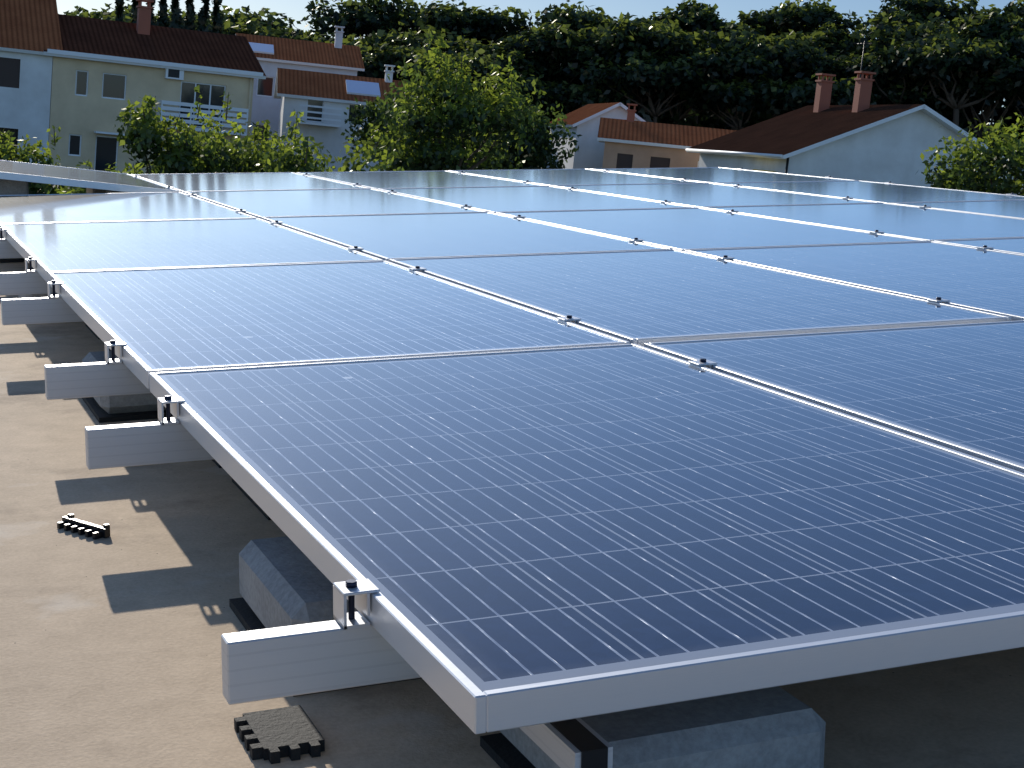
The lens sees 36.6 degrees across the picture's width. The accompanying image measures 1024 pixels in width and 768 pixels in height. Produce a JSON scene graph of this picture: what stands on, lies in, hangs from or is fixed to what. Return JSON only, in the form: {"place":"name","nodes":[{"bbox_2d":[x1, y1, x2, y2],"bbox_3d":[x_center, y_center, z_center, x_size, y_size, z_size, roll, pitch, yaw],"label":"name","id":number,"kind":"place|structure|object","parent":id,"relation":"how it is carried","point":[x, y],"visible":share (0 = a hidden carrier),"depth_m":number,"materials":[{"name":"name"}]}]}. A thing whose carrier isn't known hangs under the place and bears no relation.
{"place":"outdoors","nodes":[
{"label":"outdoors","id":0,"kind":"place"},
{"bbox_2d":[56,0,1023,124],"label":"sky","id":1,"kind":"structure","parent":0,"point":[728,10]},
{"label":"ground","id":2,"kind":"structure","parent":0,"visible":0},
{"bbox_2d":[0,0,62,162],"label":"white house","id":3,"kind":"structure","parent":2,"relation":"on","point":[30,32],"depth_m":67.71,"materials":[{"name":"paint"}]},
{"bbox_2d":[0,125,85,193],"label":"bush","id":4,"kind":"object","parent":2,"relation":"on","point":[8,153],"visible":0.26,"depth_m":28.12,"materials":[{"name":"green plant"}]},
{"bbox_2d":[63,5,115,18],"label":"tree","id":5,"kind":"object","parent":2,"relation":"on","point":[83,13],"depth_m":113.49,"materials":[{"name":"green plant"}]},
{"bbox_2d":[47,160,143,193],"bbox_3d":[-6.194,-2.181,23.125,1.723,2.402,1.243,2,9,-23],"label":"bush","id":6,"kind":"object","parent":2,"relation":"on","point":[81,190],"visible":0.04,"depth_m":22.85,"materials":[{"name":"green plant"}]},
{"bbox_2d":[90,8,132,22],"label":"tree","id":7,"kind":"object","parent":2,"relation":"on","point":[126,18],"visible":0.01,"depth_m":111.99,"materials":[{"name":"green plant"}]},
{"bbox_2d":[115,0,124,21],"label":"cypress","id":8,"kind":"object","parent":2,"relation":"on","point":[119,9],"visible":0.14,"depth_m":94.52,"materials":[{"name":"green plant"}]},
{"bbox_2d":[129,0,138,22],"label":"cypress","id":9,"kind":"object","parent":2,"relation":"on","point":[134,10],"visible":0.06,"depth_m":90.89,"materials":[{"name":"green plant"}]},
{"bbox_2d":[102,0,186,21],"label":"tree","id":10,"kind":"object","parent":2,"relation":"on","point":[129,9],"visible":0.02,"depth_m":120.67,"materials":[{"name":"green plant"}]},
{"bbox_2d":[145,0,157,25],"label":"cypress","id":11,"kind":"object","parent":2,"relation":"on","point":[152,15],"visible":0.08,"depth_m":94.89,"materials":[{"name":"green plant"}]},
{"bbox_2d":[105,95,202,173],"bbox_3d":[-5.664,-2.997,25.325,1.635,3.455,2.116,9,9,23],"label":"garden tree","id":12,"kind":"object","parent":2,"relation":"on","point":[173,157],"visible":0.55,"depth_m":24.72,"materials":[{"name":"green plant"}]},
{"bbox_2d":[43,0,265,173],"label":"cream house","id":13,"kind":"structure","parent":2,"relation":"on","point":[104,71],"depth_m":69.50,"materials":[{"name":"paint"}]},
{"bbox_2d":[154,0,170,26],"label":"cypress","id":14,"kind":"object","parent":2,"relation":"on","point":[162,20],"visible":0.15,"depth_m":98.84,"materials":[{"name":"green plant"}]},
{"bbox_2d":[168,0,185,28],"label":"cypress","id":15,"kind":"object","parent":2,"relation":"on","point":[176,18],"visible":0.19,"depth_m":91.39,"materials":[{"name":"green plant"}]},
{"bbox_2d":[182,0,196,29],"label":"cypress","id":16,"kind":"object","parent":2,"relation":"on","point":[190,15],"visible":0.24,"depth_m":95.33,"materials":[{"name":"green plant"}]},
{"bbox_2d":[196,0,210,31],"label":"cypress","id":17,"kind":"object","parent":2,"relation":"on","point":[203,15],"visible":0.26,"depth_m":99.39,"materials":[{"name":"green plant"}]},
{"bbox_2d":[205,0,223,33],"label":"cypress","id":18,"kind":"object","parent":2,"relation":"on","point":[217,22],"visible":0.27,"depth_m":91.94,"materials":[{"name":"green plant"}]},
{"bbox_2d":[143,85,323,173],"bbox_3d":[-4.840,-3.180,26.423,2.907,3.659,3.240,2,9,-23],"label":"garden tree","id":19,"kind":"object","parent":2,"relation":"on","point":[232,159],"visible":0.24,"depth_m":25.90,"materials":[{"name":"green plant"}]},
{"bbox_2d":[170,8,299,39],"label":"tree","id":20,"kind":"object","parent":2,"relation":"on","point":[230,28],"visible":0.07,"depth_m":111.05,"materials":[{"name":"green plant"}]},
{"bbox_2d":[199,5,334,41],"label":"tree","id":21,"kind":"object","parent":2,"relation":"on","point":[270,20],"visible":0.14,"depth_m":125.81,"materials":[{"name":"green plant"}]},
{"bbox_2d":[235,26,364,160],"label":"white house","id":22,"kind":"structure","parent":2,"relation":"on","point":[272,54],"depth_m":94.73,"materials":[{"name":"paint"}]},
{"bbox_2d":[274,34,361,48],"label":"tree","id":23,"kind":"object","parent":2,"relation":"on","point":[316,38],"visible":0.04,"depth_m":112.32,"materials":[{"name":"green plant"}]},
{"bbox_2d":[251,110,408,172],"bbox_3d":[-3.075,-2.648,24.848,2.693,3.415,2.952,2,9,-23],"label":"garden tree","id":24,"kind":"object","parent":2,"relation":"on","point":[294,165],"visible":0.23,"depth_m":24.29,"materials":[{"name":"green plant"}]},
{"bbox_2d":[274,64,412,171],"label":"house","id":25,"kind":"structure","parent":2,"relation":"on","point":[322,101],"depth_m":82.59,"materials":[{"name":"white paint"}]},
{"bbox_2d":[296,0,443,40],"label":"tree","id":26,"kind":"object","parent":2,"relation":"on","point":[362,17],"visible":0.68,"depth_m":130.03,"materials":[{"name":"green plant"}]},
{"bbox_2d":[355,41,445,84],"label":"tree","id":27,"kind":"object","parent":2,"relation":"on","point":[385,53],"visible":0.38,"depth_m":103.72,"materials":[{"name":"green plant"}]},
{"bbox_2d":[342,21,475,56],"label":"tree","id":28,"kind":"object","parent":2,"relation":"on","point":[395,38],"visible":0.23,"depth_m":112.71,"materials":[{"name":"green plant"}]},
{"bbox_2d":[341,85,478,166],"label":"tree","id":29,"kind":"object","parent":2,"relation":"on","point":[369,111],"visible":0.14,"depth_m":68.65,"materials":[{"name":"green plant"}]},
{"bbox_2d":[372,78,513,169],"bbox_3d":[-2.848,-8.124,54.197,4.644,5.505,5.209,2,9,-23],"label":"dark tree","id":30,"kind":"object","parent":2,"relation":"on","point":[391,102],"visible":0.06,"depth_m":53.28,"materials":[{"name":"green plant"}]},
{"bbox_2d":[374,45,517,95],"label":"tree","id":31,"kind":"object","parent":2,"relation":"on","point":[476,64],"visible":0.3,"depth_m":102.96,"materials":[{"name":"green plant"}]},
{"bbox_2d":[363,30,549,170],"bbox_3d":[-1.176,-4.105,29.691,3.449,5.203,2.996,8,9,12],"label":"garden tree","id":32,"kind":"object","parent":2,"relation":"on","point":[421,132],"visible":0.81,"depth_m":29.01,"materials":[{"name":"green plant"}]},
{"bbox_2d":[416,0,537,44],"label":"tree","id":33,"kind":"object","parent":2,"relation":"on","point":[484,26],"visible":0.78,"depth_m":119.66,"materials":[{"name":"green plant"}]},
{"bbox_2d":[443,35,544,80],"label":"tree","id":34,"kind":"object","parent":2,"relation":"on","point":[475,44],"visible":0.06,"depth_m":111.03,"materials":[{"name":"green plant"}]},
{"bbox_2d":[446,40,553,81],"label":"tree","id":35,"kind":"object","parent":2,"relation":"on","point":[518,56],"visible":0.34,"depth_m":108.57,"materials":[{"name":"green plant"}]},
{"bbox_2d":[468,60,567,117],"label":"tree","id":36,"kind":"object","parent":2,"relation":"on","point":[525,75],"visible":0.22,"depth_m":104.83,"materials":[{"name":"green plant"}]},
{"bbox_2d":[491,109,555,148],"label":"tree","id":37,"kind":"object","parent":2,"relation":"on","point":[549,128],"depth_m":110.03,"materials":[{"name":"green plant"}]},
{"bbox_2d":[485,96,581,169],"bbox_3d":[0.216,-8.403,59.177,3.839,5.145,4.544,2,9,-23],"label":"tree","id":38,"kind":"object","parent":2,"relation":"on","point":[541,156],"visible":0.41,"depth_m":58.09,"materials":[{"name":"green plant"}]},
{"bbox_2d":[494,19,606,167],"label":"pine","id":39,"kind":"object","parent":2,"relation":"on","point":[559,42],"visible":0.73,"depth_m":108.65,"materials":[{"name":"green plant"}]},
{"bbox_2d":[519,74,599,118],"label":"tree","id":40,"kind":"object","parent":2,"relation":"on","point":[545,78],"depth_m":111.74,"materials":[{"name":"green plant"}]},
{"bbox_2d":[533,80,637,117],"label":"tree","id":41,"kind":"object","parent":2,"relation":"on","point":[572,98],"visible":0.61,"depth_m":106.43,"materials":[{"name":"green plant"}]},
{"bbox_2d":[547,102,645,168],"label":"house","id":42,"kind":"structure","parent":2,"relation":"on","point":[584,121],"depth_m":87.10,"materials":[{"name":"paint"}]},
{"bbox_2d":[524,0,685,45],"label":"tree","id":43,"kind":"object","parent":2,"relation":"on","point":[578,20],"visible":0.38,"depth_m":118.09,"materials":[{"name":"green plant"}]},
{"bbox_2d":[579,12,706,110],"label":"pine","id":44,"kind":"object","parent":2,"relation":"on","point":[614,38],"visible":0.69,"depth_m":107.56,"materials":[{"name":"green plant"}]},
{"bbox_2d":[618,88,678,115],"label":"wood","id":45,"kind":"object","parent":2,"relation":"on","point":[653,101],"visible":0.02,"depth_m":136.93,"materials":[{"name":"green plant"}]},
{"bbox_2d":[577,46,729,122],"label":"pine","id":46,"kind":"object","parent":2,"relation":"on","point":[654,70],"visible":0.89,"depth_m":104.93,"materials":[{"name":"green plant"}]},
{"bbox_2d":[597,103,736,168],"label":"peach house","id":47,"kind":"structure","parent":2,"relation":"on","point":[629,142],"depth_m":79.02,"materials":[{"name":"paint"}]},
{"bbox_2d":[637,104,702,126],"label":"tree","id":48,"kind":"object","parent":2,"relation":"on","point":[645,116],"visible":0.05,"depth_m":110.66,"materials":[{"name":"green plant"}]},
{"bbox_2d":[640,81,731,123],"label":"tree","id":49,"kind":"object","parent":2,"relation":"on","point":[669,93],"visible":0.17,"depth_m":110.08,"materials":[{"name":"green plant"}]},
{"bbox_2d":[662,105,725,126],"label":"tree","id":50,"kind":"object","parent":2,"relation":"on","point":[689,118],"depth_m":114.84,"materials":[{"name":"green plant"}]},
{"bbox_2d":[640,0,765,123],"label":"pine","id":51,"kind":"object","parent":2,"relation":"on","point":[693,15],"visible":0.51,"depth_m":124.94,"materials":[{"name":"green plant"}]},
{"bbox_2d":[671,76,775,126],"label":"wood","id":52,"kind":"object","parent":2,"relation":"on","point":[763,108],"visible":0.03,"depth_m":139.51,"materials":[{"name":"green plant"}]},
{"bbox_2d":[699,107,760,129],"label":"tree","id":53,"kind":"object","parent":2,"relation":"on","point":[710,122],"visible":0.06,"depth_m":112.90,"materials":[{"name":"green plant"}]},
{"bbox_2d":[679,73,794,130],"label":"tree","id":54,"kind":"object","parent":2,"relation":"on","point":[719,96],"visible":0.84,"depth_m":104.40,"materials":[{"name":"green plant"}]},
{"bbox_2d":[670,33,826,129],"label":"pine","id":55,"kind":"object","parent":2,"relation":"on","point":[719,64],"visible":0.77,"depth_m":104.89,"materials":[{"name":"green plant"}]},
{"bbox_2d":[669,22,827,122],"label":"pine","id":56,"kind":"object","parent":2,"relation":"on","point":[798,55],"visible":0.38,"depth_m":107.00,"materials":[{"name":"green plant"}]},
{"bbox_2d":[736,0,866,41],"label":"tree","id":57,"kind":"object","parent":2,"relation":"on","point":[807,17],"visible":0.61,"depth_m":124.94,"materials":[{"name":"green plant"}]},
{"bbox_2d":[760,73,879,117],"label":"tree","id":58,"kind":"object","parent":2,"relation":"on","point":[799,93],"visible":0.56,"depth_m":102.33,"materials":[{"name":"green plant"}]},
{"bbox_2d":[783,21,871,57],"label":"tree","id":59,"kind":"object","parent":2,"relation":"on","point":[829,41],"visible":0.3,"depth_m":111.99,"materials":[{"name":"green plant"}]},
{"bbox_2d":[797,50,900,87],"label":"tree","id":60,"kind":"object","parent":2,"relation":"on","point":[835,65],"visible":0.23,"depth_m":107.14,"materials":[{"name":"green plant"}]},
{"bbox_2d":[685,41,1023,193],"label":"house","id":61,"kind":"structure","parent":2,"relation":"on","point":[861,138],"depth_m":65.64,"materials":[{"name":"paint"}]},
{"bbox_2d":[850,69,952,117],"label":"tree","id":62,"kind":"object","parent":2,"relation":"on","point":[893,89],"visible":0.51,"depth_m":104.54,"materials":[{"name":"green plant"}]},
{"bbox_2d":[842,38,969,104],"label":"pine","id":63,"kind":"object","parent":2,"relation":"on","point":[880,64],"visible":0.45,"depth_m":102.86,"materials":[{"name":"green plant"}]},
{"bbox_2d":[850,11,978,96],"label":"pine","id":64,"kind":"object","parent":2,"relation":"on","point":[883,34],"visible":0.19,"depth_m":107.49,"materials":[{"name":"green plant"}]},
{"bbox_2d":[864,0,1016,39],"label":"tree","id":65,"kind":"object","parent":2,"relation":"on","point":[921,10],"visible":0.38,"depth_m":119.64,"materials":[{"name":"green plant"}]},
{"bbox_2d":[889,31,1023,126],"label":"pine","id":66,"kind":"object","parent":2,"relation":"on","point":[978,55],"visible":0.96,"depth_m":100.07,"materials":[{"name":"green plant"}]},
{"bbox_2d":[937,96,980,131],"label":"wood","id":67,"kind":"object","parent":2,"relation":"on","point":[962,117],"visible":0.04,"depth_m":135.82,"materials":[{"name":"green plant"}]},
{"bbox_2d":[911,58,1023,143],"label":"pine","id":68,"kind":"object","parent":2,"relation":"on","point":[982,87],"visible":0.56,"depth_m":101.95,"materials":[{"name":"green plant"}]},
{"bbox_2d":[917,113,1023,195],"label":"tree","id":69,"kind":"object","parent":2,"relation":"on","point":[964,169],"visible":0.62,"depth_m":41.82,"materials":[{"name":"green plant"}]},
{"bbox_2d":[941,4,1023,134],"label":"pine","id":70,"kind":"object","parent":2,"relation":"on","point":[990,24],"visible":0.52,"depth_m":105.07,"materials":[{"name":"green plant"}]},
{"bbox_2d":[961,97,1023,143],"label":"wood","id":71,"kind":"object","parent":2,"relation":"on","point":[998,113],"visible":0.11,"depth_m":135.52,"materials":[{"name":"green plant"}]},
{"bbox_2d":[983,139,1018,157],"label":"tree","id":72,"kind":"object","parent":2,"relation":"on","point":[993,140],"visible":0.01,"depth_m":102.50,"materials":[{"name":"green plant"}]},
{"bbox_2d":[987,58,1023,118],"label":"tree","id":73,"kind":"object","parent":2,"relation":"on","point":[1017,96],"visible":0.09,"depth_m":103.49,"materials":[{"name":"green plant"}]},
{"bbox_2d":[993,0,1023,30],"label":"tree","id":74,"kind":"object","parent":2,"relation":"on","point":[1011,7],"visible":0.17,"depth_m":114.22,"materials":[{"name":"green plant"}]},
{"bbox_2d":[1010,108,1022,127],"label":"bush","id":75,"kind":"object","parent":2,"relation":"on","point":[1013,121],"visible":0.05,"depth_m":135.88,"materials":[{"name":"green plant"}]},
{"bbox_2d":[1016,106,1023,132],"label":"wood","id":76,"kind":"object","parent":2,"relation":"on","point":[1020,118],"visible":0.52,"depth_m":132.63,"materials":[{"name":"green plant"}]},
{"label":"building walls","id":77,"kind":"object","parent":2,"relation":"on","visible":0},
{"bbox_2d":[0,262,1023,767],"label":"roof","id":78,"kind":"structure","parent":77,"relation":"on","point":[110,650],"depth_m":1.98,"materials":[{"name":"beige concrete"}]},
{"bbox_2d":[0,179,129,194],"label":"module support blocks","id":79,"kind":"structure","parent":78,"relation":"on","point":[10,187],"depth_m":7.80,"materials":[{"name":"concrete"}]},
{"bbox_2d":[0,160,178,192],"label":"solar panel","id":80,"kind":"object","parent":79,"relation":"on","point":[60,175],"visible":0.8,"depth_m":7.92,"materials":[{"name":"metal"}]},
{"bbox_2d":[57,513,109,539],"bbox_3d":[-0.706,0.234,2.550,0.116,0.027,0.031,12,11,37],"label":"cable clip strip","id":81,"kind":"object","parent":78,"relation":"on","point":[74,525],"visible":1,"depth_m":2.54,"materials":[{"name":"black plastic"}]},
{"bbox_2d":[0,259,535,767],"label":"rubber mats","id":82,"kind":"object","parent":78,"relation":"on","point":[500,749],"visible":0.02,"depth_m":2.12,"materials":[{"name":"black rubber"}]},
{"bbox_2d":[234,705,324,763],"bbox_3d":[-0.262,0.394,1.741,0.080,0.014,0.117,-4,12,-22],"label":"rubber mat","id":83,"kind":"object","parent":78,"relation":"on","point":[274,736],"visible":1,"depth_m":1.73,"materials":[{"name":"grey rubber"}]},
{"bbox_2d":[6,258,825,767],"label":"concrete blocks","id":84,"kind":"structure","parent":78,"relation":"on","point":[284,580],"depth_m":1.57,"materials":[{"name":"concrete"}]},
{"bbox_2d":[0,236,420,704],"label":"mounting rails","id":85,"kind":"object","parent":84,"relation":"on","point":[281,662],"visible":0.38,"depth_m":1.63,"materials":[{"name":"metal"}]},
{"bbox_2d":[0,192,256,223],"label":"solar module","id":86,"kind":"object","parent":85,"relation":"on","point":[57,208],"visible":0.68,"depth_m":6.68,"materials":[{"name":"glass"}]},
{"bbox_2d":[0,218,383,281],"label":"solar module","id":87,"kind":"object","parent":85,"relation":"on","point":[95,246],"visible":0.72,"depth_m":5.13,"materials":[{"name":"glass"}]},
{"bbox_2d":[130,172,367,192],"bbox_3d":[-1.517,-1.130,8.736,0.992,0.036,1.650,-4,12,-22],"label":"solar module","id":88,"kind":"object","parent":85,"relation":"on","point":[235,181],"visible":0.62,"depth_m":8.65,"materials":[{"name":"glass"}]},
{"bbox_2d":[183,188,486,218],"bbox_3d":[-0.879,-0.837,7.221,0.992,0.036,1.650,-4,12,-22],"label":"solar module","id":89,"kind":"object","parent":85,"relation":"on","point":[303,202],"visible":0.62,"depth_m":7.11,"materials":[{"name":"glass"}]},
{"bbox_2d":[48,261,630,388],"bbox_3d":[-0.527,-0.183,3.781,0.992,0.036,1.650,-4,12,-22],"label":"solar module","id":90,"kind":"object","parent":85,"relation":"on","point":[179,319],"visible":0.72,"depth_m":3.55,"materials":[{"name":"glass"}]},
{"bbox_2d":[296,171,548,188],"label":"solar module","id":91,"kind":"object","parent":85,"relation":"on","point":[402,179],"visible":0.59,"depth_m":9.01,"materials":[{"name":"glass"}]},
{"bbox_2d":[261,212,670,260],"bbox_3d":[-0.241,-0.545,5.705,0.992,0.036,1.650,-4,12,-22],"label":"solar module","id":92,"kind":"object","parent":85,"relation":"on","point":[386,237],"visible":0.62,"depth_m":5.56,"materials":[{"name":"glass"}]},
{"bbox_2d":[0,168,1016,629],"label":"panel clamps","id":93,"kind":"object","parent":85,"relation":"on","point":[350,596],"visible":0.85,"depth_m":2.56,"materials":[{"name":"metal"}]},
{"bbox_2d":[378,186,697,212],"bbox_3d":[0.068,-0.896,7.575,0.992,0.036,1.650,-4,12,-22],"label":"solar module","id":94,"kind":"object","parent":85,"relation":"on","point":[519,199],"visible":0.56,"depth_m":7.47,"materials":[{"name":"glass"}]},
{"bbox_2d":[448,169,706,185],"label":"solar module","id":95,"kind":"object","parent":85,"relation":"on","point":[550,177],"visible":0.6,"depth_m":9.42,"materials":[{"name":"glass"}]},
{"bbox_2d":[149,344,1023,733],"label":"solar module","id":96,"kind":"object","parent":85,"relation":"on","point":[523,538],"visible":1,"depth_m":1.89,"materials":[{"name":"glass"}]},
{"bbox_2d":[389,249,1011,345],"bbox_3d":[0.397,-0.253,4.190,0.992,0.036,1.650,-4,12,-22],"label":"solar module","id":97,"kind":"object","parent":85,"relation":"on","point":[641,297],"visible":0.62,"depth_m":3.96,"materials":[{"name":"glass"}]},
{"bbox_2d":[496,207,926,250],"bbox_3d":[0.706,-0.604,6.059,0.992,0.036,1.650,-4,12,-22],"label":"solar module","id":98,"kind":"object","parent":85,"relation":"on","point":[682,229],"visible":0.57,"depth_m":5.92,"materials":[{"name":"glass"}]},
{"bbox_2d":[552,183,880,207],"bbox_3d":[0.995,-0.964,7.974,0.992,0.036,1.650,-4,12,-22],"label":"solar module","id":99,"kind":"object","parent":85,"relation":"on","point":[700,195],"visible":0.56,"depth_m":7.88,"materials":[{"name":"glass"}]},
{"bbox_2d":[594,167,857,182],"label":"solar module","id":100,"kind":"object","parent":85,"relation":"on","point":[715,175],"visible":0.58,"depth_m":9.79,"materials":[{"name":"glass"}]},
{"bbox_2d":[644,320,1023,472],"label":"solar module","id":101,"kind":"object","parent":85,"relation":"on","point":[958,387],"visible":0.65,"depth_m":2.89,"materials":[{"name":"glass"}]},
{"bbox_2d":[685,241,1023,320],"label":"solar module","id":102,"kind":"object","parent":85,"relation":"on","point":[985,280],"visible":0.72,"depth_m":4.65,"materials":[{"name":"glass"}]},
{"bbox_2d":[702,203,1023,240],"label":"solar module","id":103,"kind":"object","parent":85,"relation":"on","point":[922,223],"visible":0.64,"depth_m":6.44,"materials":[{"name":"glass"}]},
{"bbox_2d":[716,181,1023,202],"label":"solar module","id":104,"kind":"object","parent":85,"relation":"on","point":[878,192],"visible":0.64,"depth_m":8.26,"materials":[{"name":"glass"}]},
{"bbox_2d":[890,200,1023,218],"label":"solar module","id":105,"kind":"object","parent":85,"relation":"on","point":[1010,208],"visible":0.54,"depth_m":7.22,"materials":[{"name":"glass"}]},
{"bbox_2d":[934,237,1023,254],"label":"solar module","id":106,"kind":"object","parent":85,"relation":"on","point":[1013,245],"visible":0.39,"depth_m":5.43,"materials":[{"name":"glass"}]},
{"bbox_2d":[520,718,612,767],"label":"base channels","id":107,"kind":"object","parent":78,"relation":"on","point":[576,743],"visible":0.07,"depth_m":1.43,"materials":[{"name":"metal"}]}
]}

